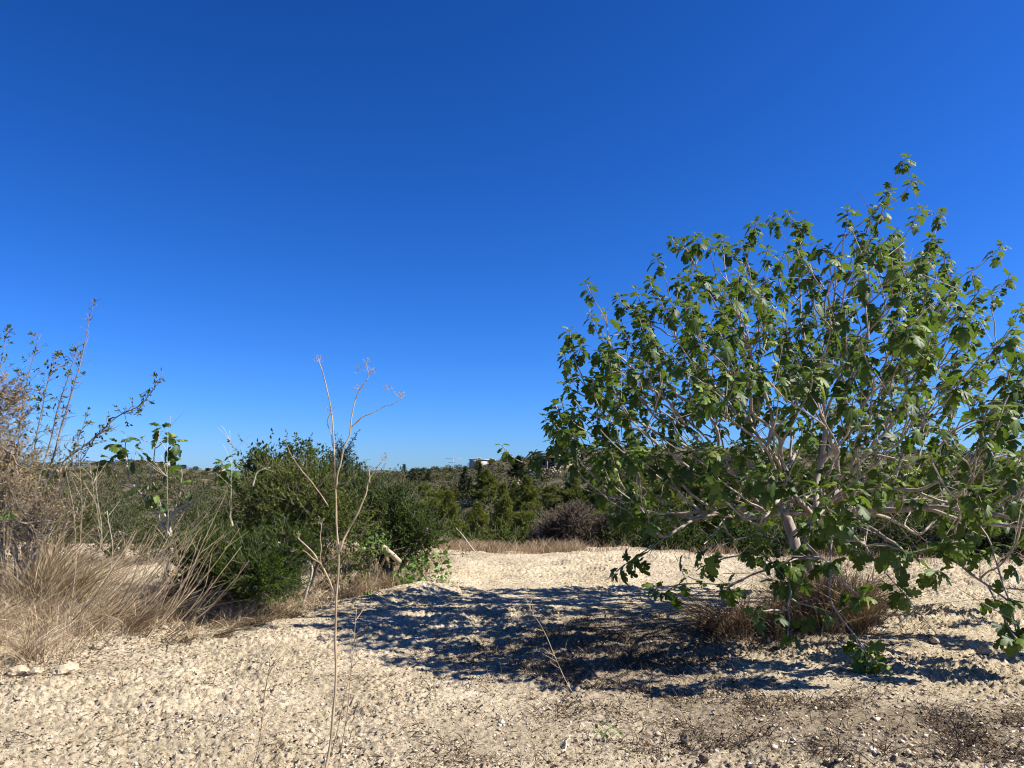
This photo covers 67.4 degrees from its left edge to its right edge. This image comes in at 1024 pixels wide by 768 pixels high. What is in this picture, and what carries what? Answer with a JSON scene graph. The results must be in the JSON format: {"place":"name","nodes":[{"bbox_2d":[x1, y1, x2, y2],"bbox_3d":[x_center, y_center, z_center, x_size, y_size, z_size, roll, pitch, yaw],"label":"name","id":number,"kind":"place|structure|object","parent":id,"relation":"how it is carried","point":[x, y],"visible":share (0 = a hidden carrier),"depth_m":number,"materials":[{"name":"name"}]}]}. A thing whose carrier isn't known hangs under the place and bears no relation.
{"place":"outdoors","nodes":[
{"label":"outdoors","id":0,"kind":"place"},
{"bbox_2d":[0,447,1023,767],"bbox_3d":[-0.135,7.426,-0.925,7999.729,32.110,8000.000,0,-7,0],"label":"ground","id":1,"kind":"structure","parent":0,"point":[586,567],"depth_m":6.20,"materials":[{"name":"gravel"}]},
{"bbox_2d":[0,510,16,602],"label":"dry stalk","id":2,"kind":"object","parent":1,"relation":"on","point":[7,516],"visible":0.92,"depth_m":8.26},
{"bbox_2d":[6,665,29,676],"bbox_3d":[-4.145,2.410,6.442,0.146,0.095,0.143,-1,-7,4],"label":"stone","id":3,"kind":"object","parent":1,"relation":"on","point":[17,670],"visible":0.93,"depth_m":6.41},
{"bbox_2d":[0,578,67,628],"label":"dry grass clump","id":4,"kind":"object","parent":1,"relation":"on","point":[13,617],"visible":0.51,"depth_m":7.68,"materials":[{"name":"plant"}]},
{"bbox_2d":[26,667,44,675],"bbox_3d":[-4.006,2.422,6.452,0.130,0.078,0.121,1,-7,-6],"label":"stone","id":5,"kind":"object","parent":1,"relation":"on","point":[33,671],"visible":0.73,"depth_m":6.43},
{"bbox_2d":[0,363,72,558],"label":"dead shrub","id":6,"kind":"object","parent":1,"relation":"on","point":[11,402],"visible":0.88,"depth_m":9.32,"materials":[{"name":"brown plant"}]},
{"bbox_2d":[0,426,87,573],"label":"shrub","id":7,"kind":"object","parent":1,"relation":"on","point":[38,488],"visible":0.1,"depth_m":11.95,"materials":[{"name":"grey plant"}]},
{"bbox_2d":[0,436,119,608],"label":"dead shrub","id":8,"kind":"object","parent":1,"relation":"on","point":[24,503],"visible":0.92,"depth_m":8.88,"materials":[{"name":"grey plant"}]},
{"bbox_2d":[50,662,80,675],"bbox_3d":[-3.770,2.418,6.503,0.160,0.116,0.235,-3,-8,23],"label":"stone","id":9,"kind":"object","parent":1,"relation":"on","point":[67,668],"visible":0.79,"depth_m":6.44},
{"bbox_2d":[62,445,82,609],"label":"dry stalk","id":10,"kind":"object","parent":1,"relation":"on","point":[75,532],"visible":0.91,"depth_m":8.26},
{"bbox_2d":[0,496,159,595],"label":"dry grass clump","id":11,"kind":"object","parent":1,"relation":"on","point":[71,561],"visible":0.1,"depth_m":9.46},
{"bbox_2d":[66,462,97,590],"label":"dry stalk","id":12,"kind":"object","parent":1,"relation":"on","point":[82,510],"visible":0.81,"depth_m":8.79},
{"bbox_2d":[0,298,165,576],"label":"wild almond","id":13,"kind":"object","parent":1,"relation":"on","point":[63,416],"visible":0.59,"depth_m":9.86,"materials":[{"name":"brown plant"}]},
{"bbox_2d":[85,465,104,577],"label":"dry stalk","id":14,"kind":"object","parent":1,"relation":"on","point":[94,497],"visible":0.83,"depth_m":9.07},
{"bbox_2d":[83,459,110,571],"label":"dry stalk","id":15,"kind":"object","parent":1,"relation":"on","point":[98,507],"visible":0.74,"depth_m":9.36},
{"bbox_2d":[92,641,102,649],"bbox_3d":[-3.916,2.474,7.254,0.097,0.082,0.092,-3,-8,20],"label":"stone","id":16,"kind":"object","parent":1,"relation":"on","point":[98,645],"visible":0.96,"depth_m":7.22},
{"bbox_2d":[0,471,206,621],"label":"dry grass clump","id":17,"kind":"object","parent":1,"relation":"on","point":[54,580],"visible":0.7,"depth_m":8.45,"materials":[{"name":"plant"}]},
{"bbox_2d":[0,585,210,664],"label":"dry grass clump","id":18,"kind":"object","parent":1,"relation":"on","point":[39,629],"visible":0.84,"depth_m":7.47,"materials":[{"name":"plant"}]},
{"bbox_2d":[100,502,122,589],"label":"dry stalk","id":19,"kind":"object","parent":1,"relation":"on","point":[112,543],"visible":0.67,"depth_m":9.23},
{"bbox_2d":[4,471,241,565],"bbox_3d":[-6.933,2.487,13.822,4.646,1.857,2.630,-2,-7,13],"label":"evergreen shrub","id":20,"kind":"object","parent":1,"relation":"on","point":[121,514],"visible":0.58,"depth_m":13.59,"materials":[{"name":"green plant"}]},
{"bbox_2d":[17,585,241,635],"bbox_3d":[-3.794,2.284,7.950,2.107,0.571,2.173,0,-7,0],"label":"dry grass clump","id":21,"kind":"object","parent":1,"relation":"on","point":[142,620],"visible":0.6,"depth_m":7.76,"materials":[{"name":"plant"}]},
{"bbox_2d":[66,472,248,644],"bbox_3d":[-3.590,1.752,7.809,1.767,1.710,1.837,2,-7,-17],"label":"stalk bundle","id":22,"kind":"object","parent":1,"relation":"on","point":[166,617],"visible":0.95,"depth_m":7.91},
{"bbox_2d":[145,416,179,585],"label":"dry stalk","id":23,"kind":"object","parent":1,"relation":"on","point":[166,473],"visible":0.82,"depth_m":9.63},
{"bbox_2d":[92,422,242,582],"bbox_3d":[-4.824,1.698,10.778,2.043,2.324,0.520,0,-7,-4],"label":"fig sapling","id":24,"kind":"object","parent":1,"relation":"on","point":[173,459],"visible":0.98,"depth_m":10.80,"materials":[{"name":"green plant"}]},
{"bbox_2d":[114,601,281,644],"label":"dry grass clump","id":25,"kind":"object","parent":1,"relation":"on","point":[227,631],"visible":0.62,"depth_m":8.23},
{"bbox_2d":[0,536,463,678],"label":"dry grass","id":26,"kind":"structure","parent":1,"relation":"on","point":[151,589],"depth_m":8.38,"materials":[{"name":"plant"}]},
{"bbox_2d":[137,499,334,618],"bbox_3d":[-3.138,2.048,8.945,1.835,1.426,1.771,-5,-9,35],"label":"juniper shrub","id":27,"kind":"object","parent":1,"relation":"on","point":[276,573],"visible":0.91,"depth_m":8.71,"materials":[{"name":"green plant"}]},
{"bbox_2d":[0,569,475,695],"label":"plant litter","id":28,"kind":"object","parent":1,"relation":"on","point":[202,638],"visible":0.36,"depth_m":7.51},
{"bbox_2d":[181,592,316,625],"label":"dry grass clump","id":29,"kind":"object","parent":1,"relation":"on","point":[294,614],"visible":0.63,"depth_m":8.71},
{"bbox_2d":[253,641,285,767],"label":"dry stalk","id":30,"kind":"object","parent":1,"relation":"on","point":[261,728],"visible":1,"depth_m":4.07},
{"bbox_2d":[217,428,338,538],"bbox_3d":[-4.528,2.127,15.059,2.114,2.511,2.143,5,-9,-34],"label":"carob tree","id":31,"kind":"object","parent":1,"relation":"on","point":[259,457],"visible":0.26,"depth_m":14.76,"materials":[{"name":"green plant"}]},
{"bbox_2d":[195,445,402,595],"bbox_3d":[-2.848,1.796,10.101,2.585,2.065,2.136,-6,-9,39],"label":"evergreen shrub","id":32,"kind":"object","parent":1,"relation":"on","point":[292,490],"visible":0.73,"depth_m":9.92,"materials":[{"name":"green plant"}]},
{"bbox_2d":[284,439,327,505],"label":"dry stalk","id":33,"kind":"object","parent":32,"relation":"on","point":[307,477],"visible":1,"depth_m":9.13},
{"bbox_2d":[299,558,312,607],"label":"fallen branch","id":34,"kind":"object","parent":1,"relation":"on","point":[306,592],"visible":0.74,"depth_m":9.44,"materials":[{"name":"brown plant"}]},
{"bbox_2d":[316,429,376,548],"bbox_3d":[-3.382,2.188,15.915,2.344,2.508,1.661,1,-7,-12],"label":"young pine","id":35,"kind":"object","parent":1,"relation":"on","point":[346,453],"visible":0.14,"depth_m":15.78,"materials":[{"name":"plant"}]},
{"bbox_2d":[294,355,404,767],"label":"fennel stalk","id":36,"kind":"object","parent":1,"relation":"on","point":[335,629],"visible":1,"depth_m":3.98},
{"bbox_2d":[338,607,364,767],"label":"dry stalk","id":37,"kind":"object","parent":1,"relation":"on","point":[347,723],"visible":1,"depth_m":4.13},
{"bbox_2d":[301,561,405,599],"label":"dry grass clump","id":38,"kind":"object","parent":1,"relation":"on","point":[346,586],"visible":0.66,"depth_m":10.44,"materials":[{"name":"plant"}]},
{"bbox_2d":[330,566,407,588],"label":"dry grass clump","id":39,"kind":"object","parent":1,"relation":"on","point":[387,581],"visible":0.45,"depth_m":10.97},
{"bbox_2d":[339,527,402,588],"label":"green weed","id":40,"kind":"object","parent":1,"relation":"on","point":[372,545],"visible":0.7,"depth_m":10.77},
{"bbox_2d":[313,453,467,578],"bbox_3d":[-2.036,2.118,12.318,2.885,2.121,2.041,-6,-9,39],"label":"evergreen shrub","id":41,"kind":"object","parent":1,"relation":"on","point":[405,520],"visible":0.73,"depth_m":11.98,"materials":[{"name":"green plant"}]},
{"bbox_2d":[380,545,401,563],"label":"cut branch","id":42,"kind":"object","parent":41,"relation":"attached to","point":[396,559],"visible":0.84,"depth_m":10.97,"materials":[{"name":"brown wood"}]},
{"bbox_2d":[390,558,420,585],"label":"green weed","id":43,"kind":"object","parent":1,"relation":"on","point":[407,580],"visible":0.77,"depth_m":11.11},
{"bbox_2d":[404,467,431,483],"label":"pine tree","id":44,"kind":"object","parent":1,"relation":"on","point":[420,474],"visible":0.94,"depth_m":148.24,"materials":[{"name":"green plant"}]},
{"bbox_2d":[386,547,452,582],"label":"green weed","id":45,"kind":"object","parent":1,"relation":"on","point":[419,563],"visible":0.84,"depth_m":11.62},
{"bbox_2d":[415,482,431,496],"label":"pine tree","id":46,"kind":"object","parent":1,"relation":"on","point":[425,488],"visible":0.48,"depth_m":116.46,"materials":[{"name":"green plant"}]},
{"bbox_2d":[417,496,446,529],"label":"pine tree","id":47,"kind":"object","parent":1,"relation":"on","point":[434,501],"visible":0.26,"depth_m":59.95,"materials":[{"name":"green plant"}]},
{"bbox_2d":[422,489,445,503],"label":"pine tree","id":48,"kind":"object","parent":1,"relation":"on","point":[437,494],"visible":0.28,"depth_m":88.75,"materials":[{"name":"green plant"}]},
{"bbox_2d":[434,571,453,582],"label":"green weed","id":49,"kind":"object","parent":1,"relation":"on","point":[442,578],"visible":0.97,"depth_m":11.31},
{"bbox_2d":[432,489,467,537],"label":"pine tree","id":50,"kind":"object","parent":1,"relation":"on","point":[449,505],"visible":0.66,"depth_m":58.98,"materials":[{"name":"green plant"}]},
{"bbox_2d":[434,510,470,545],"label":"evergreen shrub","id":51,"kind":"object","parent":1,"relation":"on","point":[448,530],"visible":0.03,"depth_m":29.77,"materials":[{"name":"green plant"}]},
{"bbox_2d":[451,489,463,500],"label":"pine tree","id":52,"kind":"object","parent":1,"relation":"on","point":[456,494],"visible":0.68,"depth_m":94.71,"materials":[{"name":"green plant"}]},
{"bbox_2d":[461,466,469,499],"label":"cypress tree","id":53,"kind":"object","parent":1,"relation":"on","point":[464,470],"visible":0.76,"depth_m":99.03,"materials":[{"name":"green plant"}]},
{"bbox_2d":[445,518,491,542],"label":"evergreen shrub","id":54,"kind":"object","parent":1,"relation":"on","point":[469,537],"depth_m":30.48,"materials":[{"name":"green plant"}]},
{"bbox_2d":[466,476,473,499],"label":"cypress tree","id":55,"kind":"object","parent":1,"relation":"on","point":[469,482],"visible":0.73,"depth_m":94.98,"materials":[{"name":"green plant"}]},
{"bbox_2d":[459,500,493,543],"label":"pine tree","id":56,"kind":"object","parent":1,"relation":"on","point":[479,513],"visible":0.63,"depth_m":49.13,"materials":[{"name":"green plant"}]},
{"bbox_2d":[469,458,491,467],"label":"white house","id":57,"kind":"structure","parent":1,"relation":"on","point":[472,463],"depth_m":227.03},
{"bbox_2d":[468,468,497,500],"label":"pine tree","id":58,"kind":"object","parent":1,"relation":"on","point":[485,479],"visible":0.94,"depth_m":90.75,"materials":[{"name":"green plant"}]},
{"bbox_2d":[474,514,521,546],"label":"evergreen shrub","id":59,"kind":"object","parent":1,"relation":"on","point":[501,533],"visible":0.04,"depth_m":29.43,"materials":[{"name":"green plant"}]},
{"bbox_2d":[488,482,513,524],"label":"pine tree","id":60,"kind":"object","parent":1,"relation":"on","point":[502,487],"visible":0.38,"depth_m":69.09,"materials":[{"name":"green plant"}]},
{"bbox_2d":[487,493,516,540],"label":"pine tree","id":61,"kind":"object","parent":1,"relation":"on","point":[505,510],"visible":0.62,"depth_m":50.04,"materials":[{"name":"green plant"}]},
{"bbox_2d":[0,550,1023,767],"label":"pebbles","id":62,"kind":"object","parent":1,"relation":"on","point":[659,734],"visible":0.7,"depth_m":5.25,"materials":[{"name":"gravel"}]},
{"bbox_2d":[0,550,1023,767],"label":"dry leaf litter","id":63,"kind":"object","parent":1,"relation":"on","point":[972,739],"visible":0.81,"depth_m":5.41,"materials":[{"name":"plant"}]},
{"bbox_2d":[1,442,1023,552],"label":"hillside scrub","id":64,"kind":"object","parent":1,"relation":"on","point":[112,480],"visible":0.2,"depth_m":148.11,"materials":[{"name":"plant"}]},
{"bbox_2d":[508,480,525,511],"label":"pine tree","id":65,"kind":"object","parent":1,"relation":"on","point":[512,494],"visible":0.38,"depth_m":82.94,"materials":[{"name":"green plant"}]},
{"bbox_2d":[507,455,529,478],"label":"pine tree","id":66,"kind":"object","parent":1,"relation":"on","point":[518,466],"visible":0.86,"depth_m":138.34,"materials":[{"name":"green plant"}]},
{"bbox_2d":[494,513,544,547],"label":"evergreen shrub","id":67,"kind":"object","parent":1,"relation":"on","point":[522,537],"visible":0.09,"depth_m":28.34,"materials":[{"name":"green plant"}]},
{"bbox_2d":[506,509,539,546],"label":"pine tree","id":68,"kind":"object","parent":1,"relation":"on","point":[517,517],"visible":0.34,"depth_m":44.05,"materials":[{"name":"green plant"}]},
{"bbox_2d":[512,474,547,511],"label":"pine tree","id":69,"kind":"object","parent":1,"relation":"on","point":[527,486],"visible":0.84,"depth_m":74.78,"materials":[{"name":"green plant"}]},
{"bbox_2d":[524,513,553,545],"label":"bare shrub","id":70,"kind":"object","parent":1,"relation":"on","point":[531,532],"visible":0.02,"depth_m":27.45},
{"bbox_2d":[528,465,560,477],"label":"terrace wall","id":71,"kind":"structure","parent":1,"relation":"on","point":[553,469],"depth_m":136.54,"materials":[{"name":"stone"}]},
{"bbox_2d":[522,594,577,699],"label":"dry stalk","id":72,"kind":"object","parent":1,"relation":"on","point":[550,645],"visible":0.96,"depth_m":5.85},
{"bbox_2d":[538,484,562,503],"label":"pine tree","id":73,"kind":"object","parent":1,"relation":"on","point":[548,490],"visible":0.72,"depth_m":80.75,"materials":[{"name":"green plant"}]},
{"bbox_2d":[537,453,571,468],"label":"stone house","id":74,"kind":"structure","parent":1,"relation":"on","point":[546,463],"depth_m":149.33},
{"bbox_2d":[526,497,604,547],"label":"bare shrub","id":75,"kind":"object","parent":1,"relation":"on","point":[565,523],"visible":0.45,"depth_m":26.12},
{"bbox_2d":[550,477,586,510],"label":"pine tree","id":76,"kind":"object","parent":1,"relation":"on","point":[574,492],"visible":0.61,"depth_m":74.83,"materials":[{"name":"green plant"}]},
{"bbox_2d":[581,477,615,517],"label":"pine tree","id":77,"kind":"object","parent":1,"relation":"on","point":[586,495],"visible":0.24,"depth_m":60.89,"materials":[{"name":"green plant"}]},
{"bbox_2d":[585,508,626,546],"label":"bare shrub","id":78,"kind":"object","parent":1,"relation":"on","point":[603,521],"visible":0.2,"depth_m":26.32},
{"bbox_2d":[593,722,622,740],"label":"green weed","id":79,"kind":"object","parent":1,"relation":"on","point":[604,733],"visible":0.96,"depth_m":4.77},
{"bbox_2d":[604,459,626,500],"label":"pine tree","id":80,"kind":"object","parent":1,"relation":"on","point":[623,477],"visible":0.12,"depth_m":88.42,"materials":[{"name":"green plant"}]},
{"bbox_2d":[592,508,647,546],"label":"evergreen shrub","id":81,"kind":"object","parent":1,"relation":"on","point":[627,535],"visible":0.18,"depth_m":26.12,"materials":[{"name":"green plant"}]},
{"bbox_2d":[604,474,652,530],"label":"pine tree","id":82,"kind":"object","parent":1,"relation":"on","point":[643,482],"visible":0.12,"depth_m":57.03,"materials":[{"name":"green plant"}]},
{"bbox_2d":[642,454,670,482],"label":"pine tree","id":83,"kind":"object","parent":1,"relation":"on","point":[647,463],"visible":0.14,"depth_m":97.88,"materials":[{"name":"green plant"}]},
{"bbox_2d":[636,476,693,549],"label":"pine tree","id":84,"kind":"object","parent":1,"relation":"on","point":[675,501],"visible":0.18,"depth_m":49.07,"materials":[{"name":"green plant"}]},
{"bbox_2d":[626,492,725,552],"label":"evergreen shrub","id":85,"kind":"object","parent":1,"relation":"on","point":[685,533],"visible":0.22,"depth_m":24.32,"materials":[{"name":"green plant"}]},
{"bbox_2d":[680,733,688,743],"bbox_3d":[1.061,2.177,4.715,0.059,0.063,0.057,0,-7,-2],"label":"stone","id":86,"kind":"object","parent":1,"relation":"on","point":[683,736],"visible":0.96,"depth_m":4.70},
{"bbox_2d":[677,456,697,493],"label":"pine tree","id":87,"kind":"object","parent":1,"relation":"on","point":[685,482],"visible":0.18,"depth_m":93.92,"materials":[{"name":"green plant"}]},
{"bbox_2d":[679,461,726,534],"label":"pine tree","id":88,"kind":"object","parent":1,"relation":"on","point":[695,490],"visible":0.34,"depth_m":58.66,"materials":[{"name":"green plant"}]},
{"bbox_2d":[698,753,708,762],"bbox_3d":[1.088,2.128,4.367,0.056,0.055,0.060,0,-7,-3],"label":"stone","id":89,"kind":"object","parent":1,"relation":"on","point":[703,757],"visible":1,"depth_m":4.35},
{"bbox_2d":[587,568,832,640],"bbox_3d":[2.094,2.275,8.128,2.450,0.781,2.495,7,-10,-44],"label":"dry grass clump","id":90,"kind":"object","parent":1,"relation":"on","point":[710,620],"visible":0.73,"depth_m":7.95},
{"bbox_2d":[433,535,1023,564],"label":"dry grass","id":91,"kind":"structure","parent":1,"relation":"on","point":[498,548],"depth_m":16.40,"materials":[{"name":"plant"}]},
{"bbox_2d":[689,498,801,554],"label":"evergreen shrub","id":92,"kind":"object","parent":1,"relation":"on","point":[742,545],"visible":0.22,"depth_m":23.26,"materials":[{"name":"green plant"}]},
{"bbox_2d":[728,472,782,539],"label":"pine tree","id":93,"kind":"object","parent":1,"relation":"on","point":[741,500],"visible":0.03,"depth_m":52.76,"materials":[{"name":"green plant"}]},
{"bbox_2d":[495,152,1023,674],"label":"fig tree","id":94,"kind":"object","parent":1,"relation":"on","point":[817,372],"visible":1,"depth_m":7.60,"materials":[{"name":"green plant"}]},
{"bbox_2d":[772,454,804,485],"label":"pine tree","id":95,"kind":"object","parent":1,"relation":"on","point":[782,471],"visible":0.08,"depth_m":93.46,"materials":[{"name":"green plant"}]},
{"bbox_2d":[790,466,825,523],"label":"pine tree","id":96,"kind":"object","parent":1,"relation":"on","point":[807,486],"visible":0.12,"depth_m":59.08,"materials":[{"name":"green plant"}]},
{"bbox_2d":[755,504,894,555],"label":"evergreen shrub","id":97,"kind":"object","parent":1,"relation":"on","point":[782,538],"visible":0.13,"depth_m":21.44,"materials":[{"name":"green plant"}]},
{"bbox_2d":[814,457,856,482],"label":"pine tree","id":98,"kind":"object","parent":1,"relation":"on","point":[829,461],"visible":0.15,"depth_m":98.67,"materials":[{"name":"green plant"}]},
{"bbox_2d":[672,519,1021,637],"bbox_3d":[3.440,1.936,8.165,3.467,1.378,3.744,0,-7,0],"label":"dry grass clump","id":99,"kind":"object","parent":1,"relation":"on","point":[859,623],"visible":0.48,"depth_m":7.97,"materials":[{"name":"plant"}]},
{"bbox_2d":[747,542,999,625],"bbox_3d":[4.104,2.200,8.585,3.265,0.975,3.440,0,-7,0],"label":"dry grass clump","id":100,"kind":"object","parent":1,"relation":"on","point":[883,614],"visible":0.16,"depth_m":8.22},
{"bbox_2d":[843,474,907,542],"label":"pine tree","id":101,"kind":"object","parent":1,"relation":"on","point":[861,487],"visible":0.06,"depth_m":50.65,"materials":[{"name":"green plant"}]},
{"bbox_2d":[808,480,945,557],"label":"evergreen shrub","id":102,"kind":"object","parent":1,"relation":"on","point":[887,531],"visible":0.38,"depth_m":19.44,"materials":[{"name":"green plant"}]},
{"bbox_2d":[902,472,941,526],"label":"pine tree","id":103,"kind":"object","parent":1,"relation":"on","point":[906,504],"visible":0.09,"depth_m":59.24,"materials":[{"name":"green plant"}]},
{"bbox_2d":[896,496,1023,557],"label":"evergreen shrub","id":104,"kind":"object","parent":1,"relation":"on","point":[984,544],"visible":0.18,"depth_m":18.95,"materials":[{"name":"green plant"}]},
{"bbox_2d":[946,458,982,486],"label":"pine tree","id":105,"kind":"object","parent":1,"relation":"on","point":[958,474],"visible":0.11,"depth_m":98.02,"materials":[{"name":"green plant"}]},
{"bbox_2d":[977,646,992,654],"bbox_3d":[4.340,2.448,7.054,0.118,0.076,0.103,1,-7,-8],"label":"stone","id":106,"kind":"object","parent":1,"relation":"on","point":[983,650],"visible":1,"depth_m":7.02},
{"bbox_2d":[961,477,1020,518],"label":"pine tree","id":107,"kind":"object","parent":1,"relation":"on","point":[984,493],"visible":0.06,"depth_m":52.85,"materials":[{"name":"green plant"}]},
{"bbox_2d":[977,503,1023,557],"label":"evergreen shrub","id":108,"kind":"object","parent":1,"relation":"on","point":[1009,540],"visible":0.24,"depth_m":18.55,"materials":[{"name":"green plant"}]},
{"bbox_2d":[0,0,1023,470],"label":"sky","id":109,"kind":"structure","parent":0,"point":[249,192],"materials":[{"name":"blue"}]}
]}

